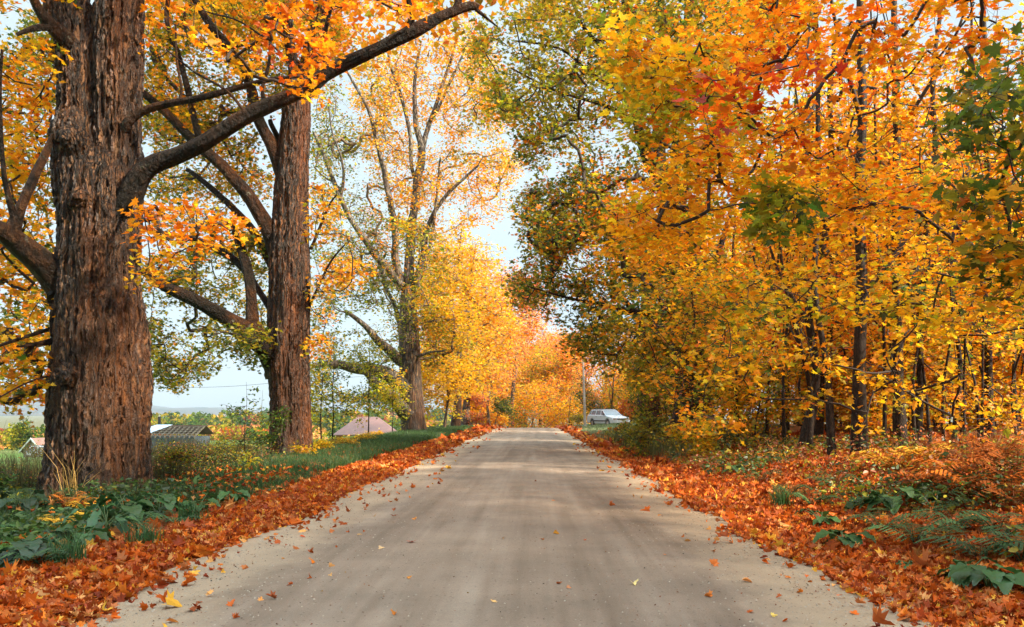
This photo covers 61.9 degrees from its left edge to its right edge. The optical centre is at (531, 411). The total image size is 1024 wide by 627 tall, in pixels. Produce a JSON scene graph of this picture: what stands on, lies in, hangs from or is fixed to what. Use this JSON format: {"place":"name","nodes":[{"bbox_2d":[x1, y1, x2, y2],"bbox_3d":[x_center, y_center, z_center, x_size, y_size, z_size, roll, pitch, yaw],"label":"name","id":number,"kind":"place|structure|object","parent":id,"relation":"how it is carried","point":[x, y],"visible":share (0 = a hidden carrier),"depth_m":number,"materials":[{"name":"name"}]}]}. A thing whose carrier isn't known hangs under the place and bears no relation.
{"place":"outdoors","nodes":[
{"label":"outdoors","id":0,"kind":"place"},
{"bbox_2d":[0,389,728,416],"bbox_3d":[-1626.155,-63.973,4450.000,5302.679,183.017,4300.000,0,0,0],"label":"hills","id":1,"kind":"structure","parent":0,"point":[155,410],"depth_m":4017.70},
{"bbox_2d":[333,414,397,436],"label":"red house","id":2,"kind":"structure","parent":0,"point":[351,427],"depth_m":115.64,"materials":[{"name":"metal"}]},
{"bbox_2d":[61,428,949,626],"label":"road","id":3,"kind":"structure","parent":0,"point":[437,600],"depth_m":7.93,"materials":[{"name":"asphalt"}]},
{"bbox_2d":[100,444,893,626],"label":"leaf crumbs","id":4,"kind":"object","parent":3,"relation":"on","point":[517,571],"visible":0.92,"depth_m":7.66,"materials":[{"name":"orange plant"}]},
{"bbox_2d":[0,414,1023,626],"bbox_3d":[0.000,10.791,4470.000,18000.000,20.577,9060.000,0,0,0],"label":"ground","id":5,"kind":"structure","parent":0,"point":[5,421],"depth_m":15.93,"materials":[{"name":"soil"}]},
{"bbox_2d":[5,414,39,451],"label":"tree","id":6,"kind":"object","parent":5,"relation":"on","point":[20,433],"visible":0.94,"depth_m":149.23,"materials":[{"name":"green plant"}]},
{"bbox_2d":[0,487,51,513],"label":"burdock plant","id":7,"kind":"object","parent":5,"relation":"on","point":[33,501],"visible":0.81,"depth_m":12.06,"materials":[{"name":"green plant"}]},
{"bbox_2d":[1,546,72,565],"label":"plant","id":8,"kind":"object","parent":5,"relation":"on","point":[39,552],"visible":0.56,"depth_m":7.86,"materials":[{"name":"green plant"}]},
{"bbox_2d":[0,529,74,567],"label":"burdock plant","id":9,"kind":"object","parent":5,"relation":"on","point":[28,548],"visible":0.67,"depth_m":7.90,"materials":[{"name":"green plant"}]},
{"bbox_2d":[33,527,100,564],"bbox_3d":[-4.417,1.275,8.037,0.802,0.390,0.713,0,0,0],"label":"grass tuft","id":10,"kind":"object","parent":5,"relation":"on","point":[77,550],"visible":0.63,"depth_m":8.05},
{"bbox_2d":[47,524,116,544],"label":"burdock plant","id":11,"kind":"object","parent":5,"relation":"on","point":[104,533],"visible":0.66,"depth_m":9.11,"materials":[{"name":"green plant"}]},
{"bbox_2d":[60,503,143,533],"bbox_3d":[-5.115,1.396,10.232,0.907,0.563,1.019,0,0,0],"label":"pointed leaf plant","id":12,"kind":"object","parent":5,"relation":"on","point":[93,518],"visible":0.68,"depth_m":10.17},
{"bbox_2d":[96,492,161,522],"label":"burdock plant","id":13,"kind":"object","parent":5,"relation":"on","point":[136,510],"visible":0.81,"depth_m":11.20,"materials":[{"name":"green plant"}]},
{"bbox_2d":[120,519,177,543],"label":"grass tuft","id":14,"kind":"object","parent":5,"relation":"on","point":[146,535],"visible":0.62,"depth_m":9.26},
{"bbox_2d":[131,492,182,513],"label":"burdock plant","id":15,"kind":"object","parent":5,"relation":"on","point":[168,500],"visible":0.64,"depth_m":11.70,"materials":[{"name":"green plant"}]},
{"bbox_2d":[151,442,201,473],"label":"weed bush","id":16,"kind":"object","parent":5,"relation":"on","point":[188,455],"visible":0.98,"depth_m":17.42,"materials":[{"name":"green plant"}]},
{"bbox_2d":[150,417,214,448],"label":"derelict shed","id":17,"kind":"structure","parent":5,"relation":"on","point":[193,430],"depth_m":73.02,"materials":[{"name":"metal"}]},
{"bbox_2d":[6,440,413,512],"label":"leaves in grass","id":18,"kind":"object","parent":5,"relation":"on","point":[271,474],"visible":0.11,"depth_m":16.91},
{"bbox_2d":[151,424,268,439],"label":"orange hedgerow","id":19,"kind":"object","parent":5,"relation":"on","point":[230,431],"visible":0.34,"depth_m":254.84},
{"bbox_2d":[0,406,451,449],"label":"valley woods","id":20,"kind":"object","parent":5,"relation":"on","point":[199,418],"visible":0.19,"depth_m":396.41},
{"bbox_2d":[0,425,475,525],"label":"grass verge","id":21,"kind":"object","parent":5,"relation":"on","point":[392,440],"depth_m":22.09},
{"bbox_2d":[221,384,273,451],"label":"sapling","id":22,"kind":"object","parent":5,"relation":"on","point":[250,412],"visible":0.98,"depth_m":22.08,"materials":[{"name":"green plant"}]},
{"bbox_2d":[0,0,497,500],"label":"old maple tree","id":23,"kind":"object","parent":5,"relation":"on","point":[97,385],"visible":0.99,"depth_m":15.02,"materials":[{"name":"brown plant"}]},
{"bbox_2d":[0,422,513,626],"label":"fallen leaves","id":24,"kind":"object","parent":5,"relation":"on","point":[211,533],"depth_m":8.81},
{"bbox_2d":[0,0,513,458],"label":"old maple tree","id":25,"kind":"object","parent":5,"relation":"on","point":[281,343],"visible":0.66,"depth_m":27.33,"materials":[{"name":"brown plant"}]},
{"bbox_2d":[247,391,292,458],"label":"sapling","id":26,"kind":"object","parent":5,"relation":"on","point":[277,420],"visible":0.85,"depth_m":25.52,"materials":[{"name":"green plant"}]},
{"bbox_2d":[310,352,332,439],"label":"sapling","id":27,"kind":"object","parent":5,"relation":"on","point":[313,405],"visible":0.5,"depth_m":30.71,"materials":[{"name":"green plant"}]},
{"bbox_2d":[310,328,360,444],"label":"sapling","id":28,"kind":"object","parent":5,"relation":"on","point":[332,410],"visible":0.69,"depth_m":32.98,"materials":[{"name":"green plant"}]},
{"bbox_2d":[338,331,389,432],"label":"sapling","id":29,"kind":"object","parent":5,"relation":"on","point":[369,364],"visible":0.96,"depth_m":39.78,"materials":[{"name":"green plant"}]},
{"bbox_2d":[369,367,415,430],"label":"sapling","id":30,"kind":"object","parent":5,"relation":"on","point":[384,394],"visible":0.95,"depth_m":51.97,"materials":[{"name":"yellow plant"}]},
{"bbox_2d":[309,1,523,430],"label":"old maple tree","id":31,"kind":"object","parent":5,"relation":"on","point":[409,283],"visible":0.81,"depth_m":57.38,"materials":[{"name":"yellow plant"}]},
{"bbox_2d":[387,212,520,425],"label":"maple tree","id":32,"kind":"object","parent":5,"relation":"on","point":[472,272],"visible":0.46,"depth_m":69.02,"materials":[{"name":"yellow plant"}]},
{"bbox_2d":[421,326,487,426],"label":"maple tree","id":33,"kind":"object","parent":5,"relation":"on","point":[452,387],"visible":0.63,"depth_m":65.08,"materials":[{"name":"yellow plant"}]},
{"bbox_2d":[417,236,530,424],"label":"maple tree","id":34,"kind":"object","parent":5,"relation":"on","point":[466,405],"visible":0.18,"depth_m":83.06,"materials":[{"name":"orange plant"}]},
{"bbox_2d":[461,392,491,424],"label":"maple tree","id":35,"kind":"object","parent":5,"relation":"on","point":[477,401],"visible":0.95,"depth_m":83.95,"materials":[{"name":"orange plant"}]},
{"bbox_2d":[426,282,533,424],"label":"maple tree","id":36,"kind":"object","parent":5,"relation":"on","point":[510,373],"visible":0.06,"depth_m":104.08,"materials":[{"name":"yellow plant"}]},
{"bbox_2d":[446,354,513,425],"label":"maple tree","id":37,"kind":"object","parent":5,"relation":"on","point":[499,420],"visible":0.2,"depth_m":92.95,"materials":[{"name":"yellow plant"}]},
{"bbox_2d":[486,394,519,424],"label":"bush","id":38,"kind":"object","parent":5,"relation":"on","point":[504,407],"visible":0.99,"depth_m":81.56,"materials":[{"name":"green plant"}]},
{"bbox_2d":[0,414,1023,564],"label":"undergrowth","id":39,"kind":"object","parent":5,"relation":"on","point":[738,457],"visible":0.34,"depth_m":14.23,"materials":[{"name":"green plant"}]},
{"bbox_2d":[0,417,1023,517],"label":"dry weeds","id":40,"kind":"object","parent":5,"relation":"on","point":[652,452],"visible":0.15,"depth_m":17.87,"materials":[{"name":"brown plant"}]},
{"bbox_2d":[473,257,559,427],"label":"maple tree","id":41,"kind":"object","parent":5,"relation":"on","point":[534,325],"visible":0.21,"depth_m":112.72,"materials":[{"name":"yellow plant"}]},
{"bbox_2d":[502,379,558,427],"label":"bush","id":42,"kind":"object","parent":5,"relation":"on","point":[530,407],"visible":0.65,"depth_m":96.41,"materials":[{"name":"orange plant"}]},
{"bbox_2d":[499,340,585,427],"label":"maple tree","id":43,"kind":"object","parent":5,"relation":"on","point":[540,372],"visible":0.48,"depth_m":121.98,"materials":[{"name":"orange plant"}]},
{"bbox_2d":[519,371,572,427],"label":"bush","id":44,"kind":"object","parent":5,"relation":"on","point":[550,388],"visible":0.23,"depth_m":106.07,"materials":[{"name":"orange plant"}]},
{"bbox_2d":[536,379,588,427],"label":"bush","id":45,"kind":"object","parent":5,"relation":"on","point":[564,405],"visible":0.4,"depth_m":97.86,"materials":[{"name":"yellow plant"}]},
{"bbox_2d":[528,330,601,427],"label":"maple tree","id":46,"kind":"object","parent":5,"relation":"on","point":[556,350],"visible":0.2,"depth_m":125.83,"materials":[{"name":"orange plant"}]},
{"bbox_2d":[556,335,629,423],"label":"maple tree","id":47,"kind":"object","parent":5,"relation":"on","point":[575,375],"visible":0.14,"depth_m":121.14,"materials":[{"name":"orange plant"}]},
{"bbox_2d":[567,362,625,423],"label":"maple tree","id":48,"kind":"object","parent":5,"relation":"on","point":[590,406],"visible":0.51,"depth_m":90.01,"materials":[{"name":"yellow plant"}]},
{"bbox_2d":[587,409,629,424],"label":"parked car","id":49,"kind":"object","parent":5,"relation":"on","point":[602,416],"visible":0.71,"depth_m":73.42,"materials":[{"name":"paint"}]},
{"bbox_2d":[595,365,636,419],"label":"maple tree","id":50,"kind":"object","parent":5,"relation":"on","point":[618,397],"visible":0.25,"depth_m":92.28,"materials":[{"name":"yellow plant"}]},
{"bbox_2d":[582,201,697,428],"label":"old maple tree","id":51,"kind":"object","parent":5,"relation":"on","point":[657,404],"visible":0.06,"depth_m":47.52,"materials":[{"name":"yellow plant"}]},
{"bbox_2d":[612,405,669,457],"bbox_3d":[3.446,0.663,27.096,1.794,1.759,2.232,0,0,0],"label":"bush","id":52,"kind":"object","parent":5,"relation":"on","point":[638,436],"visible":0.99,"depth_m":26.77,"materials":[{"name":"green plant"}]},
{"bbox_2d":[266,424,1023,626],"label":"fallen leaves","id":53,"kind":"object","parent":5,"relation":"on","point":[744,500],"depth_m":10.05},
{"bbox_2d":[625,371,672,437],"bbox_3d":[5.588,-0.388,36.140,3.082,3.606,3.198,0,0,33],"label":"bush","id":54,"kind":"object","parent":5,"relation":"on","point":[639,403],"visible":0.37,"depth_m":36.16,"materials":[{"name":"green plant"}]},
{"bbox_2d":[459,0,847,438],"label":"old maple tree","id":55,"kind":"object","parent":5,"relation":"on","point":[562,230],"visible":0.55,"depth_m":31.35,"materials":[{"name":"green plant"}]},
{"bbox_2d":[659,419,718,456],"bbox_3d":[4.592,0.812,23.657,2.139,1.382,1.248,0,0,-43],"label":"bush","id":56,"kind":"object","parent":5,"relation":"on","point":[707,440],"visible":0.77,"depth_m":23.41,"materials":[{"name":"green plant"}]},
{"bbox_2d":[625,107,813,448],"bbox_3d":[4.702,-3.267,20.021,4.924,8.658,11.009,0,0,6],"label":"young maple tree","id":57,"kind":"object","parent":5,"relation":"on","point":[712,290],"visible":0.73,"depth_m":19.53,"materials":[{"name":"yellow plant"}]},
{"bbox_2d":[690,350,839,445],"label":"shrubby maple","id":58,"kind":"object","parent":5,"relation":"on","point":[776,404],"visible":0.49,"depth_m":26.01,"materials":[{"name":"yellow plant"}]},
{"bbox_2d":[705,75,828,441],"bbox_3d":[7.285,-4.760,27.704,3.780,11.694,7.182,0,0,41],"label":"young maple tree","id":59,"kind":"object","parent":5,"relation":"on","point":[766,421],"visible":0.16,"depth_m":26.39,"materials":[{"name":"yellow plant"}]},
{"bbox_2d":[766,479,803,505],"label":"grass tuft","id":60,"kind":"object","parent":5,"relation":"on","point":[781,497],"visible":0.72,"depth_m":13.08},
{"bbox_2d":[729,89,841,444],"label":"young maple tree","id":61,"kind":"object","parent":5,"relation":"on","point":[783,401],"visible":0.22,"depth_m":25.15,"materials":[{"name":"yellow plant"}]},
{"bbox_2d":[583,0,1023,367],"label":"young maple tree","id":62,"kind":"object","parent":5,"relation":"on","point":[656,235],"visible":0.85,"depth_m":11.19,"materials":[{"name":"orange plant"}]},
{"bbox_2d":[601,261,1023,445],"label":"young maple tree","id":63,"kind":"object","parent":5,"relation":"on","point":[904,330],"visible":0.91,"depth_m":12.76,"materials":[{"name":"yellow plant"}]},
{"bbox_2d":[757,73,882,440],"bbox_3d":[8.655,-4.746,26.103,3.313,11.619,3.524,0,0,-6],"label":"sapling","id":64,"kind":"object","parent":5,"relation":"on","point":[799,382],"visible":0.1,"depth_m":25.76,"materials":[{"name":"orange plant"}]},
{"bbox_2d":[762,315,888,430],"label":"shrubby maple","id":65,"kind":"object","parent":5,"relation":"on","point":[834,393],"visible":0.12,"depth_m":31.54,"materials":[{"name":"yellow plant"}]},
{"bbox_2d":[628,0,1023,339],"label":"young maple tree","id":66,"kind":"object","parent":5,"relation":"on","point":[1010,246],"visible":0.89,"depth_m":8.94,"materials":[{"name":"orange plant"}]},
{"bbox_2d":[709,74,944,435],"bbox_3d":[9.766,-5.488,30.103,7.578,13.028,7.798,0,0,-24],"label":"autumn tree","id":67,"kind":"object","parent":5,"relation":"on","point":[819,427],"visible":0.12,"depth_m":29.90,"materials":[{"name":"orange plant"}]},
{"bbox_2d":[727,1,943,455],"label":"young maple tree","id":68,"kind":"object","parent":5,"relation":"on","point":[830,428],"visible":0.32,"depth_m":20.38,"materials":[{"name":"orange plant"}]},
{"bbox_2d":[749,18,921,445],"bbox_3d":[8.018,-4.717,24.179,7.499,11.646,4.576,0,0,-45],"label":"young maple tree","id":69,"kind":"object","parent":5,"relation":"on","point":[810,331],"visible":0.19,"depth_m":22.48,"materials":[{"name":"orange plant"}]},
{"bbox_2d":[770,62,906,360],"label":"sapling","id":70,"kind":"object","parent":5,"relation":"on","point":[809,248],"visible":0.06,"depth_m":25.18,"materials":[{"name":"orange plant"}]},
{"bbox_2d":[813,529,875,547],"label":"burdock plant","id":71,"kind":"object","parent":5,"relation":"on","point":[850,539],"visible":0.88,"depth_m":9.24,"materials":[{"name":"green plant"}]},
{"bbox_2d":[820,154,908,399],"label":"sapling","id":72,"kind":"object","parent":5,"relation":"on","point":[848,345],"visible":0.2,"depth_m":25.15,"materials":[{"name":"yellow plant"}]},
{"bbox_2d":[757,0,980,452],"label":"young maple tree","id":73,"kind":"object","parent":5,"relation":"on","point":[859,353],"visible":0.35,"depth_m":19.01,"materials":[{"name":"orange plant"}]},
{"bbox_2d":[783,10,972,444],"bbox_3d":[9.932,-4.775,23.274,5.901,11.645,6.011,0,0,0],"label":"young maple tree","id":74,"kind":"object","parent":5,"relation":"on","point":[884,415],"visible":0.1,"depth_m":22.67,"materials":[{"name":"orange plant"}]},
{"bbox_2d":[844,508,923,529],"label":"fern","id":75,"kind":"object","parent":5,"relation":"on","point":[858,515],"visible":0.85,"depth_m":10.09,"materials":[{"name":"green plant"}]},
{"bbox_2d":[851,486,922,514],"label":"burdock plant","id":76,"kind":"object","parent":5,"relation":"on","point":[893,503],"visible":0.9,"depth_m":11.28,"materials":[{"name":"green plant"}]},
{"bbox_2d":[823,120,956,436],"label":"sapling","id":77,"kind":"object","parent":5,"relation":"on","point":[922,337],"visible":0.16,"depth_m":22.20,"materials":[{"name":"yellow plant"}]},
{"bbox_2d":[847,448,935,469],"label":"fern","id":78,"kind":"object","parent":5,"relation":"on","point":[877,457],"visible":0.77,"depth_m":15.26,"materials":[{"name":"orange plant"}]},
{"bbox_2d":[791,0,1006,447],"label":"young maple tree","id":79,"kind":"object","parent":5,"relation":"on","point":[899,418],"visible":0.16,"depth_m":20.64,"materials":[{"name":"yellow plant"}]},
{"bbox_2d":[839,321,970,437],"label":"shrubby maple","id":80,"kind":"object","parent":5,"relation":"on","point":[927,375],"visible":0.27,"depth_m":25.77,"materials":[{"name":"yellow plant"}]},
{"bbox_2d":[833,0,984,443],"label":"young maple tree","id":81,"kind":"object","parent":5,"relation":"on","point":[926,411],"visible":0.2,"depth_m":21.32,"materials":[{"name":"yellow plant"}]},
{"bbox_2d":[864,517,964,542],"bbox_3d":[4.017,1.260,9.009,1.027,0.318,0.945,0,0,33],"label":"fern","id":82,"kind":"object","parent":5,"relation":"on","point":[925,532],"visible":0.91,"depth_m":8.98,"materials":[{"name":"green plant"}]},
{"bbox_2d":[828,0,1022,442],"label":"young maple tree","id":83,"kind":"object","parent":5,"relation":"on","point":[919,410],"visible":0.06,"depth_m":22.15,"materials":[{"name":"yellow plant"}]},
{"bbox_2d":[842,3,1018,447],"bbox_3d":[9.236,-4.366,19.821,3.466,10.837,3.001,0,0,8],"label":"sapling","id":84,"kind":"object","parent":5,"relation":"on","point":[936,169],"visible":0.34,"depth_m":19.61,"materials":[{"name":"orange plant"}]},
{"bbox_2d":[856,45,1016,447],"bbox_3d":[8.612,-3.360,17.917,3.333,8.790,2.768,0,0,17],"label":"sapling","id":85,"kind":"object","parent":5,"relation":"on","point":[944,393],"visible":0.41,"depth_m":18.03,"materials":[{"name":"orange plant"}]},
{"bbox_2d":[866,281,1023,428],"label":"shrubby maple","id":86,"kind":"object","parent":5,"relation":"on","point":[1006,406],"visible":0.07,"depth_m":26.89,"materials":[{"name":"yellow plant"}]},
{"bbox_2d":[867,2,1023,442],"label":"young maple tree","id":87,"kind":"object","parent":5,"relation":"on","point":[958,347],"visible":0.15,"depth_m":22.30,"materials":[{"name":"yellow plant"}]},
{"bbox_2d":[880,7,1023,437],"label":"young maple tree","id":88,"kind":"object","parent":5,"relation":"on","point":[988,370],"visible":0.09,"depth_m":22.22,"materials":[{"name":"yellow plant"}]},
{"bbox_2d":[910,505,1003,530],"bbox_3d":[4.816,1.231,9.618,0.943,0.263,1.247,0,0,0],"label":"fern","id":89,"kind":"object","parent":5,"relation":"on","point":[943,516],"visible":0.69,"depth_m":9.57,"materials":[{"name":"green plant"}]},
{"bbox_2d":[902,141,1013,441],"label":"sapling","id":90,"kind":"object","parent":5,"relation":"on","point":[965,363],"visible":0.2,"depth_m":20.72,"materials":[{"name":"yellow plant"}]},
{"bbox_2d":[906,471,1011,498],"bbox_3d":[5.785,1.022,11.611,1.021,0.404,1.164,0,0,-37],"label":"fern","id":91,"kind":"object","parent":5,"relation":"on","point":[937,476],"visible":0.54,"depth_m":11.55,"materials":[{"name":"orange plant"}]},
{"bbox_2d":[933,556,999,588],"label":"burdock plant","id":92,"kind":"object","parent":5,"relation":"on","point":[962,577],"visible":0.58,"depth_m":7.08,"materials":[{"name":"green plant"}]},
{"bbox_2d":[914,526,1023,556],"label":"fern","id":93,"kind":"object","parent":5,"relation":"on","point":[969,546],"visible":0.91,"depth_m":8.10,"materials":[{"name":"green plant"}]},
{"bbox_2d":[917,50,1023,431],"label":"young maple tree","id":94,"kind":"object","parent":5,"relation":"on","point":[1013,366],"visible":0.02,"depth_m":24.50,"materials":[{"name":"yellow plant"}]},
{"bbox_2d":[917,469,1023,493],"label":"fern","id":95,"kind":"object","parent":5,"relation":"on","point":[949,474],"visible":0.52,"depth_m":11.53,"materials":[{"name":"orange plant"}]},
{"bbox_2d":[920,93,1023,447],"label":"sapling","id":96,"kind":"object","parent":5,"relation":"on","point":[953,161],"visible":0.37,"depth_m":17.38,"materials":[{"name":"orange plant"}]},
{"bbox_2d":[922,84,1023,442],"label":"sapling","id":97,"kind":"object","parent":5,"relation":"on","point":[975,293],"visible":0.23,"depth_m":19.38,"materials":[{"name":"yellow plant"}]},
{"bbox_2d":[948,562,1023,594],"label":"burdock plant","id":98,"kind":"object","parent":5,"relation":"on","point":[1002,580],"visible":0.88,"depth_m":6.83,"materials":[{"name":"green plant"}]},
{"bbox_2d":[950,510,1023,534],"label":"fern","id":99,"kind":"object","parent":5,"relation":"on","point":[970,512],"visible":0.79,"depth_m":9.05,"materials":[{"name":"green plant"}]},
{"bbox_2d":[952,436,1023,464],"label":"fern","id":100,"kind":"object","parent":5,"relation":"on","point":[975,440],"visible":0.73,"depth_m":14.64,"materials":[{"name":"orange plant"}]},
{"bbox_2d":[954,115,1023,434],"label":"sapling","id":101,"kind":"object","parent":5,"relation":"on","point":[1013,374],"visible":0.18,"depth_m":21.48,"materials":[{"name":"yellow plant"}]},
{"bbox_2d":[956,455,1023,488],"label":"fern","id":102,"kind":"object","parent":5,"relation":"on","point":[987,466],"visible":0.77,"depth_m":11.57,"materials":[{"name":"orange plant"}]},
{"bbox_2d":[959,525,1023,561],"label":"fern","id":103,"kind":"object","parent":5,"relation":"on","point":[991,531],"visible":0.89,"depth_m":7.83,"materials":[{"name":"green plant"}]},
{"bbox_2d":[963,478,1023,503],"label":"fern","id":104,"kind":"object","parent":5,"relation":"on","point":[996,489],"visible":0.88,"depth_m":10.69,"materials":[{"name":"orange plant"}]},
{"bbox_2d":[965,301,1023,428],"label":"shrubby maple","id":105,"kind":"object","parent":5,"relation":"on","point":[1019,367],"visible":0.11,"depth_m":27.21,"materials":[{"name":"yellow plant"}]},
{"bbox_2d":[973,442,1023,477],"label":"fern","id":106,"kind":"object","parent":5,"relation":"on","point":[997,455],"visible":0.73,"depth_m":12.29,"materials":[{"name":"orange plant"}]},
{"bbox_2d":[0,0,1023,412],"label":"sky","id":107,"kind":"structure","parent":0,"point":[213,393],"materials":[{"name":"white"}]},
{"bbox_2d":[567,421,793,439],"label":"grass lawn","id":108,"kind":"structure","parent":0,"point":[595,428],"depth_m":59.95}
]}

